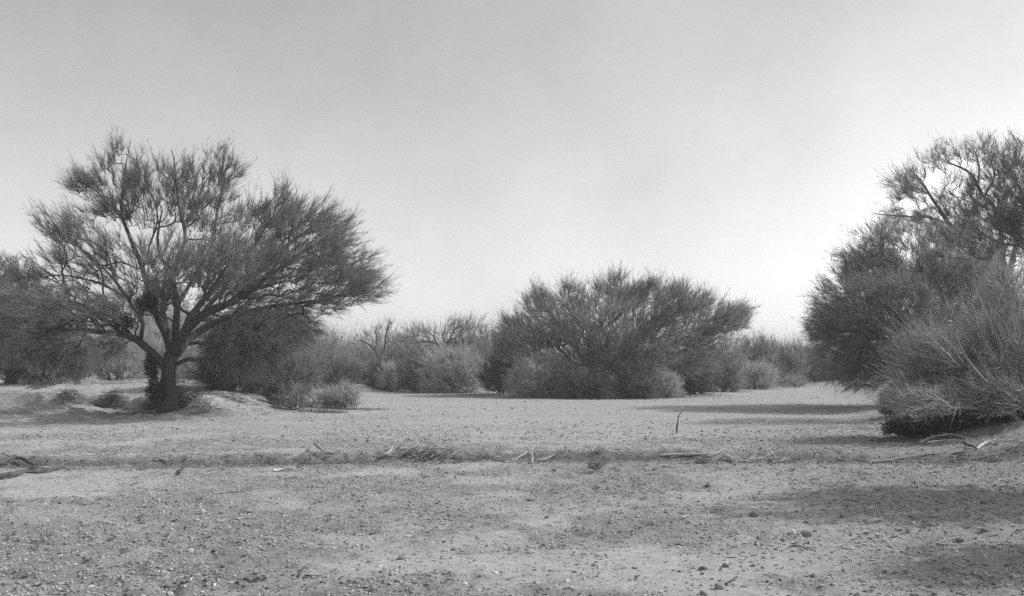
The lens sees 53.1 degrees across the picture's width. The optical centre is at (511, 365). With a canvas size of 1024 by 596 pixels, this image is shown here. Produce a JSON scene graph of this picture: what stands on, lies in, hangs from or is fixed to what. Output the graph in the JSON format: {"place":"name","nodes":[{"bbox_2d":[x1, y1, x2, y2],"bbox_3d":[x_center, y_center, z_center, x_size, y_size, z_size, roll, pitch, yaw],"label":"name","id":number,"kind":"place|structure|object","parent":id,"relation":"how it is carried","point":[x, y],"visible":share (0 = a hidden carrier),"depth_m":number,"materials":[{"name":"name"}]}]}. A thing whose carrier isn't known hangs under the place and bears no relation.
{"place":"outdoors","nodes":[
{"label":"outdoors","id":0,"kind":"place"},
{"bbox_2d":[0,366,1023,595],"bbox_3d":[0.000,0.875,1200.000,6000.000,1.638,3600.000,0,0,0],"label":"ground","id":1,"kind":"structure","parent":0,"point":[11,398],"depth_m":12.34,"materials":[{"name":"grey gravel"}]},
{"bbox_2d":[0,248,27,284],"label":"palo verde tree","id":2,"kind":"object","parent":1,"relation":"on","point":[3,261],"visible":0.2,"depth_m":47.26,"materials":[{"name":"grey plant"}]},
{"bbox_2d":[0,452,36,465],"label":"fallen branch","id":3,"kind":"object","parent":1,"relation":"on","point":[9,458],"visible":0.96,"depth_m":16.22,"materials":[{"name":"grey wood"}]},
{"bbox_2d":[0,464,67,478],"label":"driftwood log","id":4,"kind":"object","parent":1,"relation":"on","point":[11,473],"visible":1,"depth_m":14.86,"materials":[{"name":"grey wood"}]},
{"bbox_2d":[13,382,56,389],"bbox_3d":[-16.052,0.709,34.821,1.906,0.570,1.402,0,0,21],"label":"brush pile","id":5,"kind":"object","parent":1,"relation":"on","point":[37,386],"visible":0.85,"depth_m":34.80,"materials":[{"name":"grey plant"}]},
{"bbox_2d":[32,465,55,467],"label":"stick","id":6,"kind":"object","parent":1,"relation":"on","point":[34,466],"visible":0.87,"depth_m":15.62,"materials":[{"name":"grey wood"}]},
{"bbox_2d":[18,359,71,384],"bbox_3d":[-17.776,0.278,39.076,2.105,1.244,1.738,0,0,28],"label":"desert shrub","id":7,"kind":"object","parent":1,"relation":"on","point":[53,378],"visible":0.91,"depth_m":38.90,"materials":[{"name":"grey plant"}]},
{"bbox_2d":[0,262,110,384],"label":"palo verde tree","id":8,"kind":"object","parent":1,"relation":"on","point":[76,369],"visible":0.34,"depth_m":39.69,"materials":[{"name":"grey plant"}]},
{"bbox_2d":[49,382,92,403],"bbox_3d":[-13.747,0.981,31.958,1.278,0.945,1.081,0,0,0],"label":"brush pile","id":9,"kind":"object","parent":1,"relation":"on","point":[67,393],"visible":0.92,"depth_m":31.83,"materials":[{"name":"grey plant"}]},
{"bbox_2d":[51,334,108,378],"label":"desert shrub","id":10,"kind":"object","parent":1,"relation":"on","point":[88,375],"visible":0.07,"depth_m":45.85,"materials":[{"name":"grey plant"}]},
{"bbox_2d":[82,388,129,408],"bbox_3d":[-12.448,1.017,31.634,1.629,0.998,1.127,0,0,0],"label":"brush pile","id":11,"kind":"object","parent":1,"relation":"on","point":[111,398],"visible":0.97,"depth_m":31.55,"materials":[{"name":"grey plant"}]},
{"bbox_2d":[88,323,146,380],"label":"desert shrub","id":12,"kind":"object","parent":1,"relation":"on","point":[116,369],"visible":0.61,"depth_m":43.78,"materials":[{"name":"grey plant"}]},
{"bbox_2d":[14,389,227,415],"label":"dry grass","id":13,"kind":"structure","parent":1,"relation":"on","point":[93,409],"depth_m":31.16,"materials":[{"name":"grey plant"}]},
{"bbox_2d":[4,378,238,389],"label":"dry grass","id":14,"kind":"structure","parent":1,"relation":"on","point":[117,382],"depth_m":38.73,"materials":[{"name":"grey plant"}]},
{"bbox_2d":[87,407,178,418],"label":"dead twigs","id":15,"kind":"object","parent":1,"relation":"on","point":[138,412],"visible":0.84,"depth_m":29.15,"materials":[{"name":"grey wood"}]},
{"bbox_2d":[126,322,183,376],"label":"desert shrub","id":16,"kind":"object","parent":1,"relation":"on","point":[159,347],"visible":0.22,"depth_m":46.72,"materials":[{"name":"grey plant"}]},
{"bbox_2d":[114,372,230,410],"bbox_3d":[-10.373,0.927,31.185,3.696,1.423,2.495,0,0,0],"label":"brush pile","id":17,"kind":"object","parent":1,"relation":"on","point":[150,406],"visible":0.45,"depth_m":31.04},
{"bbox_2d":[176,339,206,379],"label":"desert shrub","id":18,"kind":"object","parent":1,"relation":"on","point":[186,366],"visible":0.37,"depth_m":43.71,"materials":[{"name":"grey plant"}]},
{"bbox_2d":[175,391,223,413],"bbox_3d":[-8.974,1.140,29.226,1.351,0.955,1.230,0,0,0],"label":"brush pile","id":19,"kind":"object","parent":1,"relation":"on","point":[199,409],"visible":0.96,"depth_m":29.15,"materials":[{"name":"grey plant"}]},
{"bbox_2d":[0,124,401,413],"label":"mesquite tree","id":20,"kind":"object","parent":1,"relation":"on","point":[53,310],"visible":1,"depth_m":29.30,"materials":[{"name":"grey plant"}]},
{"bbox_2d":[213,491,239,493],"bbox_3d":[-3.460,1.532,12.366,0.366,0.043,0.184,0,0,-34],"label":"stick","id":21,"kind":"object","parent":1,"relation":"on","point":[225,492],"visible":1,"depth_m":12.42,"materials":[{"name":"grey wood"}]},
{"bbox_2d":[192,392,260,409],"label":"dead twigs","id":22,"kind":"object","parent":1,"relation":"on","point":[232,399],"visible":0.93,"depth_m":32.51,"materials":[{"name":"grey wood"}]},
{"bbox_2d":[183,305,323,397],"bbox_3d":[-8.784,-0.506,34.866,4.557,4.466,4.441,0,0,25],"label":"mesquite tree","id":23,"kind":"object","parent":1,"relation":"on","point":[207,374],"visible":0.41,"depth_m":34.39,"materials":[{"name":"grey plant"}]},
{"bbox_2d":[265,373,287,404],"bbox_3d":[-7.869,0.830,34.466,1.023,1.253,0.821,0,0,0],"label":"desert shrub","id":24,"kind":"object","parent":1,"relation":"on","point":[276,390],"visible":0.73,"depth_m":34.40,"materials":[{"name":"grey plant"}]},
{"bbox_2d":[237,299,331,397],"bbox_3d":[-8.340,-0.561,36.792,4.168,4.114,3.228,0,0,0],"label":"desert shrub","id":25,"kind":"object","parent":1,"relation":"on","point":[292,371],"visible":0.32,"depth_m":36.45,"materials":[{"name":"grey plant"}]},
{"bbox_2d":[273,468,296,471],"bbox_3d":[-3.334,1.560,15.275,0.409,0.058,0.303,0,0,11],"label":"stick","id":26,"kind":"object","parent":1,"relation":"on","point":[275,469],"visible":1,"depth_m":15.32,"materials":[{"name":"grey wood"}]},
{"bbox_2d":[269,376,326,409],"bbox_3d":[-7.029,0.944,33.585,1.965,1.333,1.582,0,0,26],"label":"desert shrub","id":27,"kind":"object","parent":1,"relation":"on","point":[291,402],"visible":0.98,"depth_m":33.49,"materials":[{"name":"grey plant"}]},
{"bbox_2d":[271,404,350,414],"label":"dry grass","id":28,"kind":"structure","parent":1,"relation":"on","point":[326,411],"depth_m":33.07,"materials":[{"name":"grey plant"}]},
{"bbox_2d":[293,341,337,378],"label":"desert shrub","id":29,"kind":"object","parent":1,"relation":"on","point":[320,354],"visible":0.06,"depth_m":67.67,"materials":[{"name":"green plant"}]},
{"bbox_2d":[313,442,340,453],"bbox_3d":[-3.312,1.409,17.533,0.335,0.121,1.297,0,0,-30],"label":"stick","id":30,"kind":"object","parent":1,"relation":"on","point":[317,446],"visible":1,"depth_m":17.02,"materials":[{"name":"grey wood"}]},
{"bbox_2d":[306,324,353,360],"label":"desert shrub","id":31,"kind":"object","parent":1,"relation":"on","point":[332,343],"visible":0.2,"depth_m":74.09,"materials":[{"name":"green plant"}]},
{"bbox_2d":[302,348,365,389],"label":"desert shrub","id":32,"kind":"object","parent":1,"relation":"on","point":[337,369],"visible":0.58,"depth_m":59.52,"materials":[{"name":"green plant"}]},
{"bbox_2d":[311,372,365,408],"bbox_3d":[-6.061,0.925,36.046,2.059,1.567,1.818,0,0,23],"label":"shrub","id":33,"kind":"object","parent":1,"relation":"on","point":[346,394],"visible":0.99,"depth_m":35.82,"materials":[{"name":"grey plant"}]},
{"bbox_2d":[332,346,369,385],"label":"desert shrub","id":34,"kind":"object","parent":1,"relation":"on","point":[361,364],"visible":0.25,"depth_m":65.78,"materials":[{"name":"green plant"}]},
{"bbox_2d":[334,343,381,382],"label":"desert shrub","id":35,"kind":"object","parent":1,"relation":"on","point":[359,355],"visible":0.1,"depth_m":69.95,"materials":[{"name":"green plant"}]},
{"bbox_2d":[339,407,388,410],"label":"dry grass","id":36,"kind":"structure","parent":1,"relation":"on","point":[367,409],"depth_m":35.60,"materials":[{"name":"grey plant"}]},
{"bbox_2d":[344,311,397,363],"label":"dead tree","id":37,"kind":"object","parent":1,"relation":"on","point":[382,335],"visible":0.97,"depth_m":67.96,"materials":[{"name":"grey plant"}]},
{"bbox_2d":[359,359,389,387],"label":"desert shrub","id":38,"kind":"object","parent":1,"relation":"on","point":[372,373],"visible":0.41,"depth_m":62.81,"materials":[{"name":"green plant"}]},
{"bbox_2d":[357,340,407,363],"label":"desert shrub","id":39,"kind":"object","parent":1,"relation":"on","point":[379,347],"visible":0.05,"depth_m":71.91,"materials":[{"name":"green plant"}]},
{"bbox_2d":[362,357,410,389],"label":"desert shrub","id":40,"kind":"object","parent":1,"relation":"on","point":[373,384],"visible":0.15,"depth_m":62.27,"materials":[{"name":"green plant"}]},
{"bbox_2d":[374,356,409,390],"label":"desert shrub","id":41,"kind":"object","parent":1,"relation":"on","point":[387,376],"visible":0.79,"depth_m":60.69,"materials":[{"name":"grey plant"}]},
{"bbox_2d":[373,328,433,363],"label":"desert shrub","id":42,"kind":"object","parent":1,"relation":"on","point":[388,339],"visible":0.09,"depth_m":79.76,"materials":[{"name":"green plant"}]},
{"bbox_2d":[373,339,435,389],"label":"desert shrub","id":43,"kind":"object","parent":1,"relation":"on","point":[391,353],"visible":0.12,"depth_m":63.61,"materials":[{"name":"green plant"}]},
{"bbox_2d":[390,351,441,391],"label":"desert shrub","id":44,"kind":"object","parent":1,"relation":"on","point":[406,380],"visible":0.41,"depth_m":59.64,"materials":[{"name":"grey plant"}]},
{"bbox_2d":[402,333,457,366],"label":"desert shrub","id":45,"kind":"object","parent":1,"relation":"on","point":[426,345],"visible":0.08,"depth_m":75.72,"materials":[{"name":"grey plant"}]},
{"bbox_2d":[375,444,491,464],"bbox_3d":[-1.350,1.521,17.066,1.850,0.455,1.634,0,0,18],"label":"litter mat","id":46,"kind":"object","parent":1,"relation":"on","point":[434,456],"visible":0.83,"depth_m":17.08,"materials":[{"name":"grey plant"}]},
{"bbox_2d":[402,446,417,456],"bbox_3d":[-1.694,1.440,17.133,0.055,0.172,0.388,0,0,37],"label":"driftwood log","id":47,"kind":"object","parent":46,"relation":"on","point":[408,452],"visible":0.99,"depth_m":17.08,"materials":[{"name":"grey wood"}]},
{"bbox_2d":[418,450,436,456],"bbox_3d":[-1.411,1.482,17.162,0.082,0.094,0.469,0,0,38],"label":"driftwood log","id":48,"kind":"object","parent":46,"relation":"on","point":[425,453],"visible":0.99,"depth_m":17.11,"materials":[{"name":"grey wood"}]},
{"bbox_2d":[392,307,489,351],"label":"palo verde tree","id":49,"kind":"object","parent":1,"relation":"on","point":[460,323],"visible":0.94,"depth_m":71.98,"materials":[{"name":"grey plant"}]},
{"bbox_2d":[405,338,492,393],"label":"desert shrub","id":50,"kind":"object","parent":1,"relation":"on","point":[460,369],"visible":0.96,"depth_m":57.33,"materials":[{"name":"grey plant"}]},
{"bbox_2d":[442,328,490,356],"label":"desert shrub","id":51,"kind":"object","parent":1,"relation":"on","point":[462,342],"visible":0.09,"depth_m":73.68,"materials":[{"name":"grey plant"}]},
{"bbox_2d":[445,318,502,354],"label":"desert shrub","id":52,"kind":"object","parent":1,"relation":"on","point":[477,338],"visible":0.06,"depth_m":78.09,"materials":[{"name":"grey plant"}]},
{"bbox_2d":[454,323,506,365],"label":"desert shrub","id":53,"kind":"object","parent":1,"relation":"on","point":[483,344],"visible":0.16,"depth_m":67.60,"materials":[{"name":"grey plant"}]},
{"bbox_2d":[471,335,531,394],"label":"desert shrub","id":54,"kind":"object","parent":1,"relation":"on","point":[491,377],"visible":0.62,"depth_m":54.59,"materials":[{"name":"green plant"}]},
{"bbox_2d":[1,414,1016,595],"bbox_3d":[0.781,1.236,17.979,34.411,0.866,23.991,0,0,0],"label":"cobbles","id":55,"kind":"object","parent":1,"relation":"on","point":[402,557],"visible":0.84,"depth_m":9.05,"materials":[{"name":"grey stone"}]},
{"bbox_2d":[1,417,1022,595],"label":"flood litter","id":56,"kind":"object","parent":1,"relation":"on","point":[471,458],"visible":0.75,"depth_m":16.56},
{"bbox_2d":[5,268,1023,379],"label":"distant thicket","id":57,"kind":"object","parent":1,"relation":"on","point":[147,320],"visible":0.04,"depth_m":93.37,"materials":[{"name":"grey plant"}]},
{"bbox_2d":[501,341,580,397],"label":"desert shrub","id":58,"kind":"object","parent":1,"relation":"on","point":[544,381],"visible":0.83,"depth_m":49.49,"materials":[{"name":"grey plant"}]},
{"bbox_2d":[533,451,568,460],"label":"fallen branch","id":59,"kind":"object","parent":1,"relation":"on","point":[543,459],"visible":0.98,"depth_m":16.70,"materials":[{"name":"grey wood"}]},
{"bbox_2d":[552,362,618,398],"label":"desert shrub","id":60,"kind":"object","parent":1,"relation":"on","point":[589,385],"visible":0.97,"depth_m":47.69,"materials":[{"name":"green plant"}]},
{"bbox_2d":[440,391,731,397],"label":"dry grass","id":61,"kind":"structure","parent":1,"relation":"on","point":[478,395],"depth_m":51.71,"materials":[{"name":"grey plant"}]},
{"bbox_2d":[582,453,607,471],"bbox_3d":[1.234,1.478,15.335,0.476,0.374,0.829,0,0,0],"label":"root clod","id":62,"kind":"object","parent":1,"relation":"on","point":[597,465],"visible":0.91,"depth_m":15.14,"materials":[{"name":"soil"}]},
{"bbox_2d":[593,447,603,455],"bbox_3d":[1.494,1.458,17.431,0.196,0.216,0.280,0,0,-22],"label":"brush pile","id":63,"kind":"object","parent":1,"relation":"on","point":[598,450],"visible":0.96,"depth_m":17.45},
{"bbox_2d":[484,259,764,387],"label":"palo verde tree","id":64,"kind":"object","parent":1,"relation":"on","point":[619,302],"visible":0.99,"depth_m":50.97,"materials":[{"name":"grey plant"}]},
{"bbox_2d":[606,355,673,398],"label":"desert shrub","id":65,"kind":"object","parent":1,"relation":"on","point":[623,383],"visible":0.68,"depth_m":48.75,"materials":[{"name":"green plant"}]},
{"bbox_2d":[627,378,656,398],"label":"desert shrub","id":66,"kind":"object","parent":1,"relation":"on","point":[641,391],"visible":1,"depth_m":47.87,"materials":[{"name":"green plant"}]},
{"bbox_2d":[648,365,686,397],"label":"desert shrub","id":67,"kind":"object","parent":1,"relation":"on","point":[671,382],"visible":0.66,"depth_m":49.72,"materials":[{"name":"grey plant"}]},
{"bbox_2d":[676,412,681,432],"bbox_3d":[3.757,1.292,23.015,0.165,0.550,0.048,0,0,-22],"label":"upright stick","id":68,"kind":"object","parent":1,"relation":"on","point":[677,423],"visible":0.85,"depth_m":22.99,"materials":[{"name":"grey wood"}]},
{"bbox_2d":[658,447,726,455],"bbox_3d":[3.075,1.462,17.273,1.209,0.149,0.188,0,0,-6],"label":"stick","id":69,"kind":"object","parent":1,"relation":"on","point":[669,454],"visible":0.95,"depth_m":17.24,"materials":[{"name":"grey wood"}]},
{"bbox_2d":[669,353,724,393],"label":"desert shrub","id":70,"kind":"object","parent":1,"relation":"on","point":[692,385],"visible":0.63,"depth_m":54.64,"materials":[{"name":"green plant"}]},
{"bbox_2d":[690,452,709,463],"bbox_3d":[3.032,1.508,16.326,0.272,0.262,0.388,0,0,26],"label":"brush pile","id":71,"kind":"object","parent":1,"relation":"on","point":[702,459],"visible":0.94,"depth_m":16.34,"materials":[{"name":"grey wood"}]},
{"bbox_2d":[698,566,707,569],"bbox_3d":[1.479,1.577,7.938,0.059,0.047,0.080,0,0,-28],"label":"rock","id":72,"kind":"object","parent":1,"relation":"on","point":[702,568],"visible":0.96,"depth_m":7.91,"materials":[{"name":"stone"}]},
{"bbox_2d":[699,590,707,595],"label":"rock","id":73,"kind":"object","parent":1,"relation":"on","point":[703,592],"visible":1,"depth_m":7.07,"materials":[{"name":"grey stone"}]},
{"bbox_2d":[714,583,725,589],"bbox_3d":[1.475,1.575,7.261,0.078,0.061,0.058,0,0,-12],"label":"rock","id":74,"kind":"object","parent":1,"relation":"on","point":[720,586],"visible":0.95,"depth_m":7.24,"materials":[{"name":"grey stone"}]},
{"bbox_2d":[722,454,738,462],"bbox_3d":[3.567,1.514,16.718,0.066,0.072,1.026,0,0,-1],"label":"stick","id":75,"kind":"object","parent":1,"relation":"on","point":[729,457],"visible":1,"depth_m":16.70,"materials":[{"name":"grey wood"}]},
{"bbox_2d":[708,345,754,391],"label":"desert shrub","id":76,"kind":"object","parent":1,"relation":"on","point":[727,381],"visible":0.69,"depth_m":59.49,"materials":[{"name":"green plant"}]},
{"bbox_2d":[749,511,758,516],"bbox_3d":[2.528,1.561,10.704,0.122,0.073,0.097,0,0,-43],"label":"rock","id":77,"kind":"object","parent":1,"relation":"on","point":[753,514],"visible":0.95,"depth_m":10.67,"materials":[{"name":"stone"}]},
{"bbox_2d":[732,327,785,387],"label":"desert shrub","id":78,"kind":"object","parent":1,"relation":"on","point":[758,350],"visible":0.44,"depth_m":71.49,"materials":[{"name":"grey plant"}]},
{"bbox_2d":[736,355,782,389],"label":"desert shrub","id":79,"kind":"object","parent":1,"relation":"on","point":[762,378],"visible":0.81,"depth_m":66.59,"materials":[{"name":"grey plant"}]},
{"bbox_2d":[737,445,806,462],"bbox_3d":[4.172,1.562,16.728,1.296,0.644,1.009,0,0,-39],"label":"brush pile","id":80,"kind":"object","parent":1,"relation":"on","point":[773,457],"visible":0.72,"depth_m":16.68,"materials":[{"name":"grey wood"}]},
{"bbox_2d":[763,337,813,385],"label":"desert shrub","id":81,"kind":"object","parent":1,"relation":"on","point":[789,357],"visible":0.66,"depth_m":77.48,"materials":[{"name":"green plant"}]},
{"bbox_2d":[779,370,811,387],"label":"desert shrub","id":82,"kind":"object","parent":1,"relation":"on","point":[794,381],"visible":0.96,"depth_m":71.82,"materials":[{"name":"grey plant"}]},
{"bbox_2d":[800,530,812,536],"bbox_3d":[2.751,1.571,9.561,0.111,0.064,0.084,0,0,31],"label":"rock","id":83,"kind":"object","parent":1,"relation":"on","point":[807,533],"visible":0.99,"depth_m":9.53,"materials":[{"name":"grey stone"}]},
{"bbox_2d":[798,343,831,382],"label":"desert shrub","id":84,"kind":"object","parent":1,"relation":"on","point":[813,373],"visible":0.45,"depth_m":83.44,"materials":[{"name":"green plant"}]},
{"bbox_2d":[872,380,900,416],"bbox_3d":[9.921,0.918,26.957,0.846,1.166,0.881,0,0,18],"label":"desert shrub","id":85,"kind":"object","parent":1,"relation":"on","point":[884,410],"visible":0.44,"depth_m":26.97,"materials":[{"name":"grey plant"}]},
{"bbox_2d":[867,453,942,462],"bbox_3d":[6.417,1.521,16.875,1.713,0.096,0.222,0,0,-26],"label":"stick","id":86,"kind":"object","parent":1,"relation":"on","point":[886,460],"visible":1,"depth_m":16.86,"materials":[{"name":"grey wood"}]},
{"bbox_2d":[790,202,1023,404],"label":"mesquite tree","id":87,"kind":"object","parent":1,"relation":"on","point":[887,285],"visible":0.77,"depth_m":35.71,"materials":[{"name":"grey plant"}]},
{"bbox_2d":[836,240,1023,431],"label":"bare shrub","id":88,"kind":"object","parent":1,"relation":"on","point":[956,354],"visible":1,"depth_m":20.21,"materials":[{"name":"grey plant"}]},
{"bbox_2d":[876,406,989,437],"bbox_3d":[8.665,1.162,20.954,2.512,0.884,1.467,0,0,0],"label":"desert shrub","id":89,"kind":"object","parent":1,"relation":"on","point":[938,425],"visible":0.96,"depth_m":20.74,"materials":[{"name":"black plant"}]},
{"bbox_2d":[866,424,1020,444],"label":"dry grass","id":90,"kind":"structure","parent":1,"relation":"on","point":[902,439],"depth_m":20.01,"materials":[{"name":"grey plant"}]},
{"bbox_2d":[874,127,1023,365],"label":"mesquite tree","id":91,"kind":"object","parent":1,"relation":"on","point":[911,187],"visible":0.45,"depth_m":40.13,"materials":[{"name":"grey plant"}]},
{"bbox_2d":[955,538,964,541],"bbox_3d":[4.015,1.568,9.185,0.084,0.041,0.063,0,0,6],"label":"rock","id":92,"kind":"object","parent":1,"relation":"on","point":[959,539],"visible":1,"depth_m":9.16,"materials":[{"name":"stone"}]},
{"bbox_2d":[919,432,1002,442],"bbox_3d":[8.020,1.371,18.669,0.815,0.168,2.425,0,0,0],"label":"fallen branch","id":93,"kind":"object","parent":1,"relation":"on","point":[928,438],"visible":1,"depth_m":18.85,"materials":[{"name":"grey wood"}]},
{"bbox_2d":[914,130,1023,272],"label":"mesquite tree","id":94,"kind":"object","parent":1,"relation":"on","point":[1012,223],"visible":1,"depth_m":28.78,"materials":[{"name":"grey plant"}]},
{"bbox_2d":[962,441,977,448],"bbox_3d":[7.836,1.362,17.579,0.090,0.086,0.788,0,0,9],"label":"stick","id":95,"kind":"object","parent":1,"relation":"on","point":[967,444],"visible":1,"depth_m":17.45,"materials":[{"name":"grey wood"}]},
{"bbox_2d":[936,357,1023,421],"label":"desert shrub","id":96,"kind":"object","parent":1,"relation":"on","point":[989,413],"visible":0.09,"depth_m":21.07,"materials":[{"name":"grey plant"}]},
{"bbox_2d":[980,528,988,531],"bbox_3d":[4.519,1.575,9.792,0.083,0.041,0.066,0,0,-25],"label":"rock","id":97,"kind":"object","parent":1,"relation":"on","point":[984,529],"visible":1,"depth_m":9.77,"materials":[{"name":"stone"}]},
{"bbox_2d":[976,438,1023,448],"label":"stick","id":98,"kind":"object","parent":1,"relation":"on","point":[982,444],"visible":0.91,"depth_m":17.55,"materials":[{"name":"grey wood"}]},
{"bbox_2d":[0,387,1023,442],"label":"gravel","id":99,"kind":"structure","parent":0,"point":[359,424],"depth_m":24.42,"materials":[{"name":"grey gravel"}]},
{"bbox_2d":[0,0,1023,365],"label":"sky","id":100,"kind":"structure","parent":0,"point":[491,146],"materials":[{"name":"white"}]},
{"bbox_2d":[1,373,1023,461],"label":"fallen twigs","id":101,"kind":"object","parent":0,"point":[405,391],"depth_m":33.92,"materials":[{"name":"grey wood"}]}
]}

